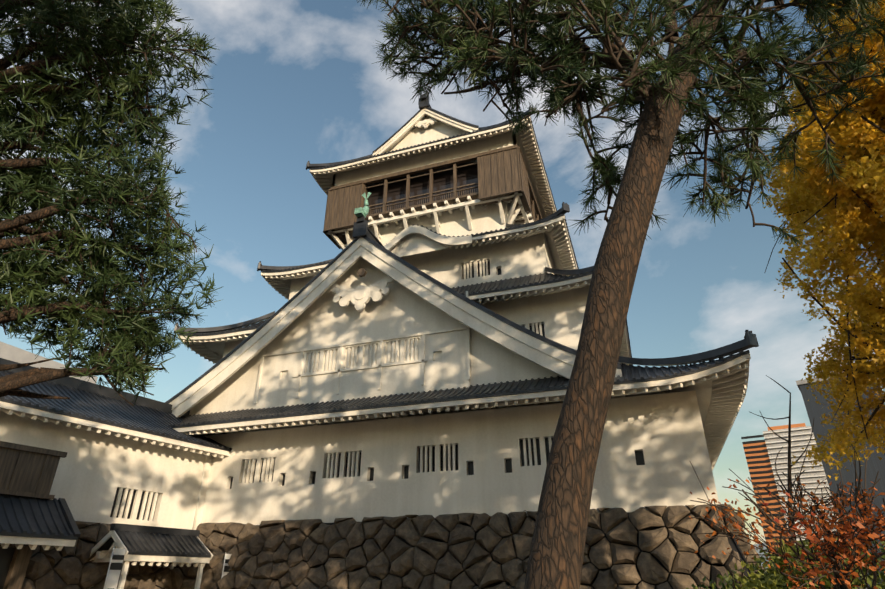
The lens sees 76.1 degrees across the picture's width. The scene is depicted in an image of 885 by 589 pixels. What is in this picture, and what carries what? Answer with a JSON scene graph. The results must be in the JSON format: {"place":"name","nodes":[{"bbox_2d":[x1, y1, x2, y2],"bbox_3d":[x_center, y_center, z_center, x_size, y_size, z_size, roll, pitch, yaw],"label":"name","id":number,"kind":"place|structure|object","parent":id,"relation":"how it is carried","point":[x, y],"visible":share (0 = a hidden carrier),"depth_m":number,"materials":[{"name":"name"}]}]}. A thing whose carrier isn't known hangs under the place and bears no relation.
{"place":"outdoors","nodes":[
{"label":"outdoors","id":0,"kind":"place"},
{"bbox_2d":[0,521,193,588],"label":"stone wall","id":1,"kind":"structure","parent":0,"point":[67,567],"depth_m":22.15,"materials":[{"name":"stone"}]},
{"bbox_2d":[0,358,231,588],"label":"connecting building","id":2,"kind":"structure","parent":1,"relation":"on","point":[136,476],"depth_m":23.57,"materials":[{"name":"white paint"}]},
{"bbox_2d":[0,0,884,544],"label":"sky","id":3,"kind":"structure","parent":0,"point":[295,83],"materials":[{"name":"blue"}]},
{"bbox_2d":[357,0,884,588],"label":"pine","id":4,"kind":"object","parent":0,"point":[551,33],"depth_m":6.09,"materials":[{"name":"plant"}]},
{"bbox_2d":[754,543,769,567],"bbox_3d":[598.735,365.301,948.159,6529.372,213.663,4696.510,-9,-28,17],"label":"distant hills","id":5,"kind":"structure","parent":0,"point":[757,545],"depth_m":2835.54,"materials":[{"name":"grey"}]},
{"bbox_2d":[741,0,884,479],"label":"ginkgo","id":6,"kind":"object","parent":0,"point":[860,222],"depth_m":9.21,"materials":[{"name":"yellow plant"}]},
{"label":"ground","id":7,"kind":"structure","parent":0,"visible":0},
{"bbox_2d":[0,341,97,383],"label":"modern building","id":8,"kind":"structure","parent":7,"relation":"on","point":[13,353],"depth_m":116.14,"materials":[{"name":"concrete"}]},
{"bbox_2d":[0,0,221,405],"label":"pine","id":9,"kind":"object","parent":7,"relation":"on","point":[81,12],"depth_m":9.73,"materials":[{"name":"green plant"}]},
{"bbox_2d":[180,504,762,588],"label":"stone base wall","id":10,"kind":"structure","parent":7,"relation":"on","point":[655,547],"depth_m":22.22,"materials":[{"name":"brown"}]},
{"bbox_2d":[165,86,758,524],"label":"castle keep","id":11,"kind":"structure","parent":10,"relation":"on","point":[411,348],"depth_m":28.80,"materials":[{"name":"paint"}]},
{"bbox_2d":[675,536,884,588],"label":"shrub","id":12,"kind":"object","parent":7,"relation":"on","point":[772,577],"depth_m":8.44,"materials":[{"name":"plant"}]},
{"bbox_2d":[686,375,884,588],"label":"shrub","id":13,"kind":"object","parent":7,"relation":"on","point":[833,569],"depth_m":6.31,"materials":[{"name":"red plant"}]},
{"bbox_2d":[741,423,839,566],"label":"apartment tower","id":14,"kind":"structure","parent":7,"relation":"on","point":[761,455],"depth_m":344.38,"materials":[{"name":"white concrete"}]},
{"bbox_2d":[796,376,884,586],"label":"office tower","id":15,"kind":"structure","parent":7,"relation":"on","point":[816,411],"depth_m":247.30,"materials":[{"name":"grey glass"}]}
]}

